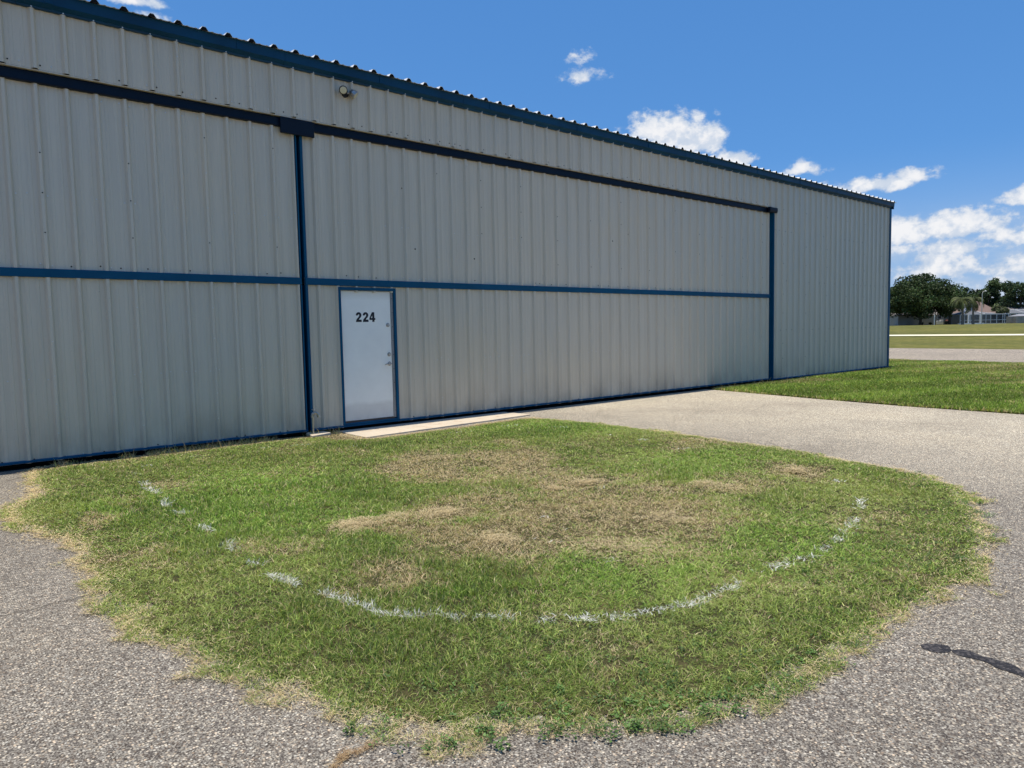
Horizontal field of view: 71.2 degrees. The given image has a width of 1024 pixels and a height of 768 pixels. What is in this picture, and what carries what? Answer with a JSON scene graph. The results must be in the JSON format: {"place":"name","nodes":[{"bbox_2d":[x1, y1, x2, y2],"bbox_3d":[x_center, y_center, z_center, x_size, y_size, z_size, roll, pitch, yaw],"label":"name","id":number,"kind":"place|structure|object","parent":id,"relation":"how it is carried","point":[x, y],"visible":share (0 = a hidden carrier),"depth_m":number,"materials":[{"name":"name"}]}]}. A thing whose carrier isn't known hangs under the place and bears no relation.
{"place":"outdoors","nodes":[
{"label":"outdoors","id":0,"kind":"place"},
{"bbox_2d":[0,389,1023,767],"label":"apron","id":1,"kind":"object","parent":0,"point":[78,689],"visible":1,"depth_m":2.94,"materials":[{"name":"grey asphalt"}]},
{"bbox_2d":[306,431,330,437],"bbox_3d":[-2.790,0.746,10.294,0.355,0.075,0.384,-5,6,-41],"label":"concrete pad","id":2,"kind":"object","parent":1,"relation":"on","point":[321,433],"visible":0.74,"depth_m":10.26,"materials":[{"name":"white concrete"}]},
{"bbox_2d":[311,409,319,433],"bbox_3d":[-2.821,0.536,10.278,0.127,0.356,0.084,-5,6,-41],"label":"standpipe","id":3,"kind":"object","parent":2,"relation":"on","point":[313,413],"visible":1,"depth_m":10.25,"materials":[{"name":"metal"}]},
{"bbox_2d":[326,737,379,767],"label":"dry grass","id":4,"kind":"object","parent":1,"relation":"on","point":[347,752],"visible":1,"depth_m":2.48,"materials":[{"name":"beige plant"}]},
{"bbox_2d":[337,412,530,437],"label":"concrete threshold","id":5,"kind":"structure","parent":1,"relation":"on","point":[377,431],"depth_m":11.22,"materials":[{"name":"concrete"}]},
{"bbox_2d":[0,417,1012,760],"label":"grass island","id":6,"kind":"structure","parent":1,"relation":"on","point":[717,668],"depth_m":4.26,"materials":[{"name":"plant"}]},
{"bbox_2d":[132,424,866,623],"bbox_3d":[-0.198,0.889,7.205,5.857,0.069,7.013,-5,6,-41],"label":"painted circle","id":7,"kind":"object","parent":6,"relation":"on","point":[454,617],"visible":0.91,"depth_m":3.90,"materials":[{"name":"white paint"}]},
{"bbox_2d":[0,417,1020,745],"bbox_3d":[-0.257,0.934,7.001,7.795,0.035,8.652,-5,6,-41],"label":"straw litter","id":8,"kind":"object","parent":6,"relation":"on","point":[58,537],"visible":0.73,"depth_m":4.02,"materials":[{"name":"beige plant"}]},
{"bbox_2d":[42,467,1004,757],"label":"ground weeds","id":9,"kind":"object","parent":6,"relation":"on","point":[602,733],"visible":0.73,"depth_m":2.77,"materials":[{"name":"green plant"}]},
{"bbox_2d":[325,452,817,560],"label":"grass clippings","id":10,"kind":"object","parent":6,"relation":"on","point":[449,510],"depth_m":5.38,"materials":[{"name":"beige plant"}]},
{"bbox_2d":[921,643,1023,676],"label":"tar patch","id":11,"kind":"object","parent":1,"relation":"on","point":[999,664],"visible":1,"depth_m":3.12,"materials":[{"name":"black asphalt"}]},
{"bbox_2d":[86,0,1023,297],"label":"sky","id":12,"kind":"structure","parent":0,"point":[918,105],"materials":[{"name":"blue"}]},
{"bbox_2d":[710,323,1023,414],"bbox_3d":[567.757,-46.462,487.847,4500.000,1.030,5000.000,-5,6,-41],"label":"ground","id":13,"kind":"structure","parent":0,"point":[981,342],"depth_m":63.10,"materials":[{"name":"green plant"}]},
{"bbox_2d":[0,0,895,471],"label":"hangar","id":14,"kind":"structure","parent":13,"relation":"on","point":[206,236],"depth_m":10.67,"materials":[{"name":"grey paint"}]},
{"bbox_2d":[0,77,307,465],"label":"sliding door","id":15,"kind":"structure","parent":14,"relation":"in","point":[151,296],"depth_m":8.91,"materials":[{"name":"grey paint"}]},
{"bbox_2d":[339,85,357,98],"bbox_3d":[-2.399,-4.260,10.455,0.323,0.148,0.176,-5,6,-41],"label":"floodlight","id":16,"kind":"object","parent":14,"relation":"attached to","point":[344,92],"visible":1,"depth_m":10.46,"materials":[{"name":"white metal"}]},
{"bbox_2d":[338,287,399,424],"bbox_3d":[-2.206,-0.441,11.034,0.988,2.074,0.126,-5,6,-41],"label":"walk door","id":17,"kind":"structure","parent":14,"relation":"in","point":[367,319],"depth_m":11.03,"materials":[{"name":"white metal"}]},
{"bbox_2d":[296,133,771,430],"bbox_3d":[1.857,-1.888,14.493,12.842,4.358,0.120,-5,6,-41],"label":"sliding door","id":18,"kind":"structure","parent":14,"relation":"in","point":[516,288],"depth_m":12.99,"materials":[{"name":"grey paint"}]},
{"bbox_2d":[890,272,967,324],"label":"oak tree","id":19,"kind":"object","parent":13,"relation":"on","point":[919,297],"visible":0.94,"depth_m":151.54,"materials":[{"name":"green plant"}]},
{"bbox_2d":[890,301,995,325],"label":"bungalow","id":20,"kind":"object","parent":13,"relation":"on","point":[899,319],"visible":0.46,"depth_m":164.52,"materials":[{"name":"beige paint"}]},
{"bbox_2d":[939,308,960,324],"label":"oak tree","id":21,"kind":"object","parent":13,"relation":"on","point":[949,320],"visible":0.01,"depth_m":157.32,"materials":[{"name":"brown plant"}]},
{"bbox_2d":[889,348,1023,361],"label":"taxiway","id":22,"kind":"structure","parent":13,"relation":"on","point":[1003,355],"depth_m":32.40,"materials":[{"name":"grey asphalt"}]},
{"bbox_2d":[949,297,975,324],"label":"palm tree","id":23,"kind":"object","parent":13,"relation":"on","point":[962,303],"visible":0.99,"depth_m":129.98,"materials":[{"name":"green plant"}]},
{"bbox_2d":[961,290,978,296],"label":"broadleaf tree","id":24,"kind":"object","parent":13,"relation":"on","point":[970,295],"visible":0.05,"depth_m":196.80,"materials":[{"name":"green plant"}]},
{"bbox_2d":[968,297,983,323],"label":"palm tree","id":25,"kind":"object","parent":13,"relation":"on","point":[978,299],"visible":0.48,"depth_m":137.88,"materials":[{"name":"green plant"}]},
{"bbox_2d":[944,311,1008,323],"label":"pool cage","id":26,"kind":"object","parent":13,"relation":"on","point":[992,318],"visible":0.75,"depth_m":155.56,"materials":[{"name":"white metal"}]},
{"bbox_2d":[963,287,992,299],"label":"broadleaf tree","id":27,"kind":"object","parent":13,"relation":"on","point":[972,291],"visible":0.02,"depth_m":203.76,"materials":[{"name":"green plant"}]},
{"bbox_2d":[981,290,985,323],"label":"street lamp","id":28,"kind":"object","parent":13,"relation":"on","point":[981,306],"visible":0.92,"depth_m":127.48,"materials":[{"name":"metal"}]},
{"bbox_2d":[978,288,1000,307],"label":"broadleaf tree","id":29,"kind":"object","parent":13,"relation":"on","point":[988,299],"visible":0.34,"depth_m":196.19,"materials":[{"name":"green plant"}]},
{"bbox_2d":[975,277,1012,305],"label":"broadleaf tree","id":30,"kind":"object","parent":13,"relation":"on","point":[994,283],"visible":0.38,"depth_m":197.53,"materials":[{"name":"green plant"}]},
{"bbox_2d":[991,304,1009,312],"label":"olive shrub","id":31,"kind":"object","parent":13,"relation":"on","point":[997,308],"visible":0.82,"depth_m":156.69,"materials":[{"name":"green plant"}]},
{"bbox_2d":[992,293,1019,304],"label":"broadleaf tree","id":32,"kind":"object","parent":13,"relation":"on","point":[998,298],"visible":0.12,"depth_m":194.86,"materials":[{"name":"green plant"}]},
{"bbox_2d":[999,281,1023,307],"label":"broadleaf tree","id":33,"kind":"object","parent":13,"relation":"on","point":[1010,287],"visible":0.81,"depth_m":176.05,"materials":[{"name":"green plant"}]},
{"bbox_2d":[1001,307,1023,309],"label":"house","id":34,"kind":"structure","parent":13,"relation":"on","point":[1010,308],"depth_m":174.67,"materials":[{"name":"beige paint"}]},
{"bbox_2d":[1006,314,1023,322],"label":"garden shed","id":35,"kind":"structure","parent":13,"relation":"on","point":[1018,318],"depth_m":149.81,"materials":[{"name":"metal"}]},
{"bbox_2d":[1009,309,1023,315],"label":"roof","id":36,"kind":"object","parent":13,"relation":"on","point":[1016,311],"visible":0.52,"depth_m":158.04,"materials":[{"name":"white metal"}]},
{"bbox_2d":[713,358,1023,413],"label":"grass","id":37,"kind":"structure","parent":0,"point":[908,397],"depth_m":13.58,"materials":[{"name":"plant"}]},
{"bbox_2d":[51,365,892,466],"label":"dry weeds","id":38,"kind":"object","parent":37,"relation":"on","point":[220,444],"visible":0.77,"depth_m":9.31,"materials":[{"name":"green plant"}]},
{"bbox_2d":[889,334,1023,335],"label":"path","id":39,"kind":"structure","parent":0,"point":[956,334],"depth_m":70.07,"materials":[{"name":"beige concrete"}]}
]}

